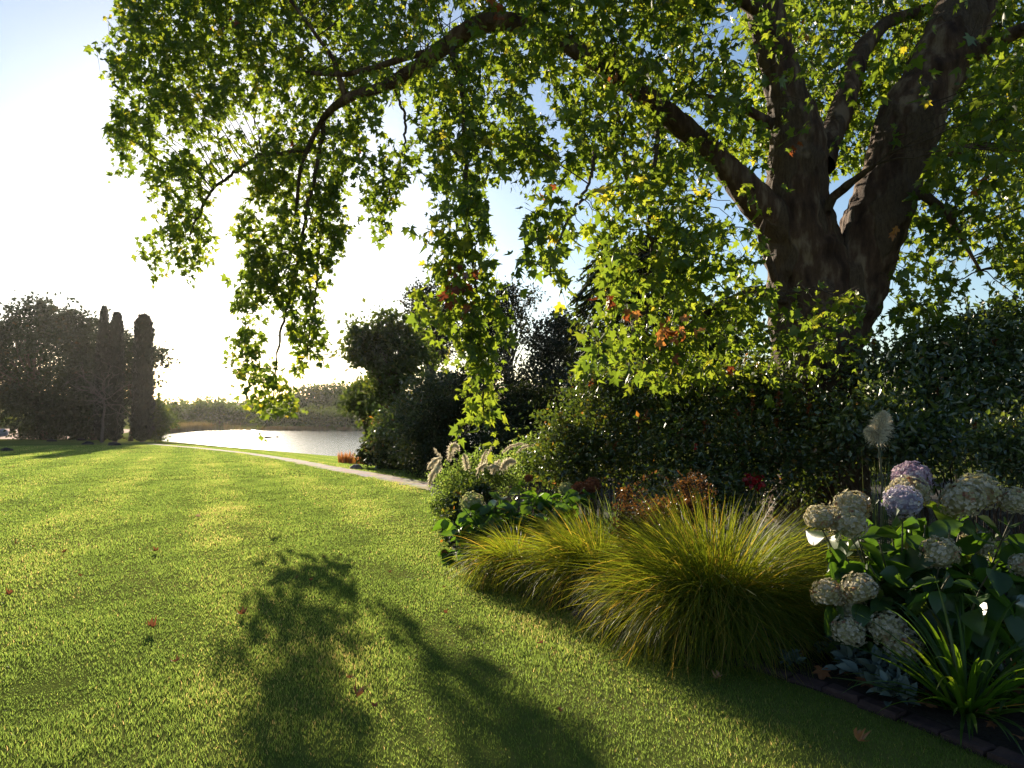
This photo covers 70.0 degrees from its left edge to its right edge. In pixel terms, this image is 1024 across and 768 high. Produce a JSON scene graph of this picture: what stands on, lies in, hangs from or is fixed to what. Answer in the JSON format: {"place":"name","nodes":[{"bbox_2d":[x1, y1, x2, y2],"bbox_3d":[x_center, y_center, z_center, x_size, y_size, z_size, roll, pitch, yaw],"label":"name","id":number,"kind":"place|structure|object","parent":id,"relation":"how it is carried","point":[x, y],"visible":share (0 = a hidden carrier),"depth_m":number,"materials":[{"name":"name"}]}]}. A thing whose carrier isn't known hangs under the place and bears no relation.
{"place":"outdoors","nodes":[
{"label":"outdoors","id":0,"kind":"place"},
{"bbox_2d":[0,429,129,438],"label":"bare soil","id":1,"kind":"structure","parent":0,"point":[125,431],"depth_m":99.10,"materials":[{"name":"brown soil"}]},
{"bbox_2d":[150,444,433,489],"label":"garden path","id":2,"kind":"structure","parent":0,"point":[414,482],"depth_m":24.37,"materials":[{"name":"stone"}]},
{"bbox_2d":[162,430,497,457],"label":"lake","id":3,"kind":"structure","parent":0,"point":[325,442],"depth_m":105.21,"materials":[{"name":"grey liquid"}]},
{"bbox_2d":[167,421,369,432],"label":"reeds","id":4,"kind":"object","parent":3,"relation":"on","point":[192,426],"visible":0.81,"depth_m":146.13,"materials":[{"name":"green plant"}]},
{"bbox_2d":[407,442,533,523],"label":"fountain grass","id":5,"kind":"object","parent":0,"point":[506,462],"depth_m":9.96,"materials":[{"name":"beige plant"}]},
{"bbox_2d":[0,390,1021,767],"bbox_3d":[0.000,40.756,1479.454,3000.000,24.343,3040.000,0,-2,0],"label":"lawn","id":6,"kind":"structure","parent":0,"point":[426,734],"depth_m":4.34,"materials":[{"name":"green plant"}]},
{"bbox_2d":[0,429,8,435],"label":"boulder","id":7,"kind":"object","parent":6,"relation":"on","point":[5,433],"visible":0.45,"depth_m":99.67,"materials":[{"name":"grey stone"}]},
{"bbox_2d":[0,412,12,428],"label":"tree","id":8,"kind":"object","parent":6,"relation":"on","point":[3,424],"visible":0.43,"depth_m":131.86,"materials":[{"name":"green plant"}]},
{"bbox_2d":[0,447,13,450],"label":"earth mound","id":9,"kind":"object","parent":6,"relation":"on","point":[6,449],"visible":0.53,"depth_m":45.44,"materials":[{"name":"soil"}]},
{"bbox_2d":[3,588,12,594],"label":"fallen leaf","id":10,"kind":"object","parent":6,"relation":"on","point":[8,592],"visible":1,"depth_m":6.20,"materials":[{"name":"brown plant"}]},
{"bbox_2d":[1,417,32,428],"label":"tree","id":11,"kind":"object","parent":6,"relation":"on","point":[8,427],"visible":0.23,"depth_m":133.02,"materials":[{"name":"green plant"}]},
{"bbox_2d":[0,290,91,439],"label":"oak tree","id":12,"kind":"object","parent":6,"relation":"on","point":[27,352],"visible":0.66,"depth_m":87.52,"materials":[{"name":"green plant"}]},
{"bbox_2d":[5,422,90,439],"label":"shrub","id":13,"kind":"object","parent":6,"relation":"on","point":[33,435],"visible":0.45,"depth_m":88.85,"materials":[{"name":"green plant"}]},
{"bbox_2d":[23,292,128,439],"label":"oak tree","id":14,"kind":"object","parent":6,"relation":"on","point":[74,322],"visible":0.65,"depth_m":85.32,"materials":[{"name":"green plant"}]},
{"bbox_2d":[81,441,93,444],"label":"earth mound","id":15,"kind":"object","parent":6,"relation":"on","point":[88,443],"visible":0.53,"depth_m":63.59,"materials":[{"name":"grey stone"}]},
{"bbox_2d":[61,360,132,442],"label":"bare tree","id":16,"kind":"object","parent":6,"relation":"on","point":[93,390],"visible":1,"depth_m":72.08,"materials":[{"name":"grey plant"}]},
{"bbox_2d":[92,305,109,441],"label":"cypress tree","id":17,"kind":"object","parent":6,"relation":"on","point":[102,344],"visible":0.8,"depth_m":77.66,"materials":[{"name":"green plant"}]},
{"bbox_2d":[107,442,120,445],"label":"earth mound","id":18,"kind":"object","parent":6,"relation":"on","point":[113,443],"visible":0.52,"depth_m":59.67,"materials":[{"name":"soil"}]},
{"bbox_2d":[105,311,125,441],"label":"cypress tree","id":19,"kind":"object","parent":6,"relation":"on","point":[116,354],"visible":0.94,"depth_m":76.19,"materials":[{"name":"green plant"}]},
{"bbox_2d":[89,327,180,440],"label":"oak tree","id":20,"kind":"object","parent":6,"relation":"on","point":[159,352],"visible":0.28,"depth_m":79.85,"materials":[{"name":"green plant"}]},
{"bbox_2d":[127,313,156,441],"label":"cypress tree","id":21,"kind":"object","parent":6,"relation":"on","point":[143,387],"visible":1,"depth_m":74.52,"materials":[{"name":"green plant"}]},
{"bbox_2d":[146,615,156,627],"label":"fallen leaf","id":22,"kind":"object","parent":6,"relation":"on","point":[152,624],"visible":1,"depth_m":5.23,"materials":[{"name":"brown plant"}]},
{"bbox_2d":[126,393,188,441],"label":"garden shrub","id":23,"kind":"object","parent":6,"relation":"on","point":[163,421],"visible":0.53,"depth_m":76.38,"materials":[{"name":"green plant"}]},
{"bbox_2d":[163,398,189,422],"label":"tree","id":24,"kind":"object","parent":6,"relation":"on","point":[178,408],"visible":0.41,"depth_m":172.08,"materials":[{"name":"green plant"}]},
{"bbox_2d":[175,396,206,423],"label":"tree","id":25,"kind":"object","parent":6,"relation":"on","point":[192,403],"visible":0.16,"depth_m":174.05,"materials":[{"name":"green plant"}]},
{"bbox_2d":[186,396,213,424],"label":"tree","id":26,"kind":"object","parent":6,"relation":"on","point":[198,411],"visible":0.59,"depth_m":169.51,"materials":[{"name":"green plant"}]},
{"bbox_2d":[3,392,415,410],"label":"distant woods","id":27,"kind":"object","parent":6,"relation":"on","point":[173,399],"visible":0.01,"depth_m":372.49,"materials":[{"name":"green plant"}]},
{"bbox_2d":[199,397,240,425],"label":"tree","id":28,"kind":"object","parent":6,"relation":"on","point":[219,412],"visible":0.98,"depth_m":165.01,"materials":[{"name":"green plant"}]},
{"bbox_2d":[222,400,248,424],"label":"tree","id":29,"kind":"object","parent":6,"relation":"on","point":[234,405],"visible":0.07,"depth_m":173.86,"materials":[{"name":"green plant"}]},
{"bbox_2d":[221,405,254,424],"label":"tree","id":30,"kind":"object","parent":6,"relation":"on","point":[237,417],"visible":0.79,"depth_m":170.45,"materials":[{"name":"green plant"}]},
{"bbox_2d":[236,605,246,613],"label":"fallen leaf","id":31,"kind":"object","parent":6,"relation":"on","point":[243,611],"visible":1,"depth_m":5.59,"materials":[{"name":"brown plant"}]},
{"bbox_2d":[239,400,253,409],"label":"tree","id":32,"kind":"object","parent":6,"relation":"on","point":[246,403],"visible":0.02,"depth_m":179.10,"materials":[{"name":"green plant"}]},
{"bbox_2d":[242,405,265,424],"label":"tree","id":33,"kind":"object","parent":6,"relation":"on","point":[253,416],"visible":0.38,"depth_m":173.54,"materials":[{"name":"green plant"}]},
{"bbox_2d":[253,413,278,426],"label":"willow tree","id":34,"kind":"object","parent":6,"relation":"on","point":[267,422],"visible":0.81,"depth_m":154.72,"materials":[{"name":"green plant"}]},
{"bbox_2d":[269,412,290,426],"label":"willow tree","id":35,"kind":"object","parent":6,"relation":"on","point":[282,422],"visible":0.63,"depth_m":156.27,"materials":[{"name":"green plant"}]},
{"bbox_2d":[284,409,304,426],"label":"willow tree","id":36,"kind":"object","parent":6,"relation":"on","point":[294,421],"visible":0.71,"depth_m":156.65,"materials":[{"name":"green plant"}]},
{"bbox_2d":[280,393,314,410],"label":"pine tree","id":37,"kind":"object","parent":6,"relation":"on","point":[302,401],"visible":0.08,"depth_m":181.78,"materials":[{"name":"green plant"}]},
{"bbox_2d":[287,381,316,408],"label":"pine tree","id":38,"kind":"object","parent":6,"relation":"on","point":[302,387],"visible":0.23,"depth_m":182.86,"materials":[{"name":"green plant"}]},
{"bbox_2d":[297,403,323,426],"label":"willow tree","id":39,"kind":"object","parent":6,"relation":"on","point":[310,409],"visible":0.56,"depth_m":156.60,"materials":[{"name":"green plant"}]},
{"bbox_2d":[303,410,332,426],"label":"willow tree","id":40,"kind":"object","parent":6,"relation":"on","point":[317,418],"visible":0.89,"depth_m":154.65,"materials":[{"name":"green plant"}]},
{"bbox_2d":[301,382,336,410],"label":"pine tree","id":41,"kind":"object","parent":6,"relation":"on","point":[319,391],"visible":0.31,"depth_m":182.25,"materials":[{"name":"green plant"}]},
{"bbox_2d":[311,390,341,412],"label":"pine tree","id":42,"kind":"object","parent":6,"relation":"on","point":[328,401],"visible":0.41,"depth_m":178.62,"materials":[{"name":"green plant"}]},
{"bbox_2d":[318,406,338,426],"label":"willow tree","id":43,"kind":"object","parent":6,"relation":"on","point":[326,410],"visible":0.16,"depth_m":157.45,"materials":[{"name":"green plant"}]},
{"bbox_2d":[320,378,346,402],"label":"pine tree","id":44,"kind":"object","parent":6,"relation":"on","point":[338,389],"visible":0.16,"depth_m":184.72,"materials":[{"name":"green plant"}]},
{"bbox_2d":[323,412,343,426],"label":"willow tree","id":45,"kind":"object","parent":6,"relation":"on","point":[329,422],"visible":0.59,"depth_m":153.87,"materials":[{"name":"green plant"}]},
{"bbox_2d":[331,409,358,426],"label":"willow tree","id":46,"kind":"object","parent":6,"relation":"on","point":[344,421],"visible":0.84,"depth_m":153.40,"materials":[{"name":"green plant"}]},
{"bbox_2d":[337,449,353,462],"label":"reed clump","id":47,"kind":"object","parent":6,"relation":"on","point":[345,459],"visible":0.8,"depth_m":31.97,"materials":[{"name":"orange plant"}]},
{"bbox_2d":[341,378,352,395],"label":"pine tree","id":48,"kind":"object","parent":6,"relation":"on","point":[343,384],"visible":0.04,"depth_m":189.62,"materials":[{"name":"green plant"}]},
{"bbox_2d":[350,464,362,468],"bbox_3d":[-5.460,2.939,25.653,0.482,0.248,0.339,0,-2,0],"label":"boulder","id":49,"kind":"object","parent":6,"relation":"on","point":[356,466],"visible":0.65,"depth_m":25.55,"materials":[{"name":"grey stone"}]},
{"bbox_2d":[351,416,362,426],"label":"willow tree","id":50,"kind":"object","parent":6,"relation":"on","point":[358,418],"visible":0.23,"depth_m":154.85,"materials":[{"name":"green plant"}]},
{"bbox_2d":[333,375,387,436],"bbox_3d":[-6.642,1.569,33.746,2.881,4.725,2.839,-1,-2,36],"label":"lime tree","id":51,"kind":"object","parent":6,"relation":"on","point":[350,401],"visible":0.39,"depth_m":33.51,"materials":[{"name":"green plant"}]},
{"bbox_2d":[353,679,368,696],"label":"fallen leaf","id":52,"kind":"object","parent":6,"relation":"on","point":[360,691],"visible":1,"depth_m":3.96,"materials":[{"name":"brown plant"}]},
{"bbox_2d":[352,423,408,469],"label":"bank shrub","id":53,"kind":"object","parent":6,"relation":"on","point":[363,456],"visible":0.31,"depth_m":26.37,"materials":[{"name":"green plant"}]},
{"bbox_2d":[328,298,447,415],"bbox_3d":[-5.391,0.051,30.892,5.406,7.440,3.312,0,-2,0],"label":"lime tree","id":54,"kind":"object","parent":6,"relation":"on","point":[373,350],"visible":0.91,"depth_m":30.54,"materials":[{"name":"green plant"}]},
{"bbox_2d":[354,366,462,471],"bbox_3d":[-3.405,1.366,26.940,4.686,4.329,6.714,0,-2,0],"label":"bank shrub","id":55,"kind":"object","parent":6,"relation":"on","point":[434,382],"visible":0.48,"depth_m":26.82,"materials":[{"name":"green plant"}]},
{"bbox_2d":[396,270,462,373],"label":"gum tree","id":56,"kind":"object","parent":6,"relation":"on","point":[427,289],"visible":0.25,"depth_m":41.71,"materials":[{"name":"green plant"}]},
{"bbox_2d":[382,376,499,479],"bbox_3d":[-1.805,1.462,21.503,4.363,3.415,3.645,0,-2,0],"label":"bank shrub","id":57,"kind":"object","parent":6,"relation":"on","point":[443,415],"visible":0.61,"depth_m":21.47,"materials":[{"name":"green plant"}]},
{"bbox_2d":[475,276,550,379],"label":"gum tree","id":58,"kind":"object","parent":6,"relation":"on","point":[518,310],"visible":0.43,"depth_m":42.93,"materials":[{"name":"green plant"}]},
{"bbox_2d":[433,352,608,423],"bbox_3d":[1.009,0.935,25.639,7.951,4.455,4.536,-1,-2,34],"label":"bank shrub","id":59,"kind":"object","parent":6,"relation":"on","point":[505,376],"visible":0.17,"depth_m":26.34,"materials":[{"name":"green plant"}]},
{"bbox_2d":[464,376,578,482],"bbox_3d":[0.472,1.190,19.364,3.446,3.004,5.333,-1,-2,19],"label":"bank shrub","id":60,"kind":"object","parent":6,"relation":"on","point":[512,412],"visible":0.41,"depth_m":19.45,"materials":[{"name":"green plant"}]},
{"bbox_2d":[508,307,597,387],"bbox_3d":[2.283,-0.048,37.020,4.985,8.022,3.631,-1,-2,26],"label":"gum tree","id":61,"kind":"object","parent":6,"relation":"on","point":[555,341],"visible":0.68,"depth_m":36.72,"materials":[{"name":"green plant"}]},
{"bbox_2d":[83,0,1023,527],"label":"plane tree","id":62,"kind":"object","parent":6,"relation":"on","point":[823,288],"visible":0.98,"depth_m":9.95,"materials":[{"name":"green plant"}]},
{"bbox_2d":[554,256,770,475],"bbox_3d":[4.691,-0.450,19.782,7.068,6.745,3.834,0,-2,0],"label":"leafy tree","id":63,"kind":"object","parent":6,"relation":"on","point":[692,354],"visible":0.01,"depth_m":19.75,"materials":[{"name":"green plant"}]},
{"bbox_2d":[712,670,722,677],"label":"fallen leaf","id":64,"kind":"object","parent":6,"relation":"on","point":[717,675],"visible":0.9,"depth_m":4.27,"materials":[{"name":"plant"}]},
{"bbox_2d":[572,609,1023,767],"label":"brick edging","id":65,"kind":"object","parent":6,"relation":"on","point":[1000,754],"visible":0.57,"depth_m":3.82,"materials":[{"name":"brick"}]},
{"bbox_2d":[853,727,869,740],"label":"fallen leaf","id":66,"kind":"object","parent":6,"relation":"on","point":[859,735],"visible":1,"depth_m":3.46,"materials":[{"name":"brown plant"}]},
{"bbox_2d":[0,0,1023,403],"label":"sky","id":67,"kind":"structure","parent":0,"point":[66,229],"materials":[{"name":"white"}]},
{"bbox_2d":[427,474,1023,754],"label":"flower bed soil","id":68,"kind":"structure","parent":0,"point":[997,737],"depth_m":4.55,"materials":[{"name":"brown soil"}]},
{"bbox_2d":[430,467,503,544],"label":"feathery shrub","id":69,"kind":"object","parent":68,"relation":"on","point":[452,509],"visible":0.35,"depth_m":9.54,"materials":[{"name":"green plant"}]},
{"bbox_2d":[419,444,533,521],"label":"feathery shrub","id":70,"kind":"object","parent":68,"relation":"on","point":[457,475],"visible":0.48,"depth_m":10.60,"materials":[{"name":"green plant"}]},
{"bbox_2d":[438,514,555,595],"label":"ornamental grass","id":71,"kind":"object","parent":68,"relation":"on","point":[485,557],"depth_m":6.64,"materials":[{"name":"green plant"}]},
{"bbox_2d":[484,480,547,512],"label":"dry stem plant","id":72,"kind":"object","parent":68,"relation":"on","point":[514,496],"visible":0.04,"depth_m":10.03,"materials":[{"name":"brown plant"}]},
{"bbox_2d":[432,474,601,565],"bbox_3d":[0.065,1.572,8.419,1.274,0.910,2.289,-2,-3,44],"label":"hydrangea","id":73,"kind":"object","parent":68,"relation":"on","point":[477,512],"visible":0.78,"depth_m":8.15,"materials":[{"name":"green plant"}]},
{"bbox_2d":[494,427,591,500],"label":"leafy shrub","id":74,"kind":"object","parent":68,"relation":"on","point":[519,458],"visible":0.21,"depth_m":11.90,"materials":[{"name":"green plant"}]},
{"bbox_2d":[484,494,640,618],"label":"ornamental grass","id":75,"kind":"object","parent":68,"relation":"on","point":[557,551],"depth_m":6.14,"materials":[{"name":"green plant"}]},
{"bbox_2d":[496,351,689,523],"bbox_3d":[1.264,0.764,10.437,2.999,2.685,2.829,0,-2,0],"label":"rose bush","id":76,"kind":"object","parent":68,"relation":"on","point":[585,454],"visible":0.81,"depth_m":10.08,"materials":[{"name":"green plant"}]},
{"bbox_2d":[560,489,656,550],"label":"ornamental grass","id":77,"kind":"object","parent":68,"relation":"on","point":[606,522],"depth_m":8.06,"materials":[{"name":"green plant"}]},
{"bbox_2d":[605,470,669,561],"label":"russet shrub","id":78,"kind":"object","parent":68,"relation":"on","point":[623,497],"visible":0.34,"depth_m":6.14,"materials":[{"name":"brown plant"}]},
{"bbox_2d":[563,234,714,480],"bbox_3d":[3.233,-0.596,18.520,3.805,6.297,3.929,0,-2,0],"label":"palm tree","id":79,"kind":"object","parent":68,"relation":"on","point":[584,306],"visible":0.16,"depth_m":18.15,"materials":[{"name":"green plant"}]},
{"bbox_2d":[637,469,719,544],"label":"russet shrub","id":80,"kind":"object","parent":68,"relation":"on","point":[685,488],"visible":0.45,"depth_m":6.72,"materials":[{"name":"brown plant"}]},
{"bbox_2d":[545,481,877,694],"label":"ornamental grass","id":81,"kind":"object","parent":68,"relation":"on","point":[721,589],"depth_m":4.79,"materials":[{"name":"green plant"}]},
{"bbox_2d":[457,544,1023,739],"bbox_3d":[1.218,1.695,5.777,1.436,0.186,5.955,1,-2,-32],"label":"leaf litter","id":82,"kind":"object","parent":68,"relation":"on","point":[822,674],"visible":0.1,"depth_m":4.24,"materials":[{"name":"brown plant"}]},
{"bbox_2d":[608,342,892,536],"bbox_3d":[2.867,0.699,9.209,3.300,2.679,3.355,-1,-2,16],"label":"rose bush","id":83,"kind":"object","parent":68,"relation":"on","point":[745,433],"visible":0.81,"depth_m":8.94,"materials":[{"name":"green plant"}]},
{"bbox_2d":[779,649,806,667],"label":"silver plant","id":84,"kind":"object","parent":68,"relation":"on","point":[798,659],"visible":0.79,"depth_m":4.37,"materials":[{"name":"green plant"}]},
{"bbox_2d":[740,490,890,581],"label":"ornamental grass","id":85,"kind":"object","parent":68,"relation":"on","point":[856,554],"depth_m":6.33,"materials":[{"name":"green plant"}]},
{"bbox_2d":[821,641,869,676],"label":"silver plant","id":86,"kind":"object","parent":68,"relation":"on","point":[841,652],"visible":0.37,"depth_m":4.20,"materials":[{"name":"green plant"}]},
{"bbox_2d":[773,410,970,562],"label":"plume grass","id":87,"kind":"object","parent":68,"relation":"on","point":[877,431],"depth_m":6.17,"materials":[{"name":"beige plant"}]},
{"bbox_2d":[732,379,1021,507],"bbox_3d":[7.356,1.006,12.563,7.705,2.448,3.447,0,-2,0],"label":"hedge","id":88,"kind":"object","parent":68,"relation":"on","point":[943,471],"visible":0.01,"depth_m":12.30,"materials":[{"name":"green plant"}]},
{"bbox_2d":[835,644,919,682],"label":"silver plant","id":89,"kind":"object","parent":68,"relation":"on","point":[870,666],"visible":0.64,"depth_m":4.04,"materials":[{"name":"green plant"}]},
{"bbox_2d":[866,664,920,705],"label":"silver plant","id":90,"kind":"object","parent":68,"relation":"on","point":[898,678],"visible":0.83,"depth_m":3.81,"materials":[{"name":"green plant"}]},
{"bbox_2d":[787,276,1023,536],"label":"rose bush","id":91,"kind":"object","parent":68,"relation":"on","point":[909,401],"visible":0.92,"depth_m":8.58,"materials":[{"name":"green plant"}]},
{"bbox_2d":[803,460,1023,675],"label":"hydrangea","id":92,"kind":"object","parent":68,"relation":"on","point":[912,562],"visible":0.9,"depth_m":4.33,"materials":[{"name":"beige plant"}]},
{"bbox_2d":[894,665,941,699],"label":"silver plant","id":93,"kind":"object","parent":68,"relation":"on","point":[912,681],"visible":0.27,"depth_m":3.93,"materials":[{"name":"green plant"}]},
{"bbox_2d":[829,576,1023,754],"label":"strap leaf plant","id":94,"kind":"object","parent":68,"relation":"on","point":[962,695],"visible":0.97,"depth_m":3.71,"materials":[{"name":"green plant"}]},
{"bbox_2d":[852,626,1005,687],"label":"strap leaf plant","id":95,"kind":"object","parent":68,"relation":"on","point":[937,665],"visible":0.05,"depth_m":4.08,"materials":[{"name":"green plant"}]},
{"bbox_2d":[899,590,1023,712],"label":"strap leaf plant","id":96,"kind":"object","parent":68,"relation":"on","point":[1001,668],"visible":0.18,"depth_m":3.93,"materials":[{"name":"green plant"}]},
{"bbox_2d":[937,393,1023,533],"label":"rose bush","id":97,"kind":"object","parent":68,"relation":"on","point":[1007,443],"visible":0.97,"depth_m":6.91,"materials":[{"name":"green plant"}]}
]}

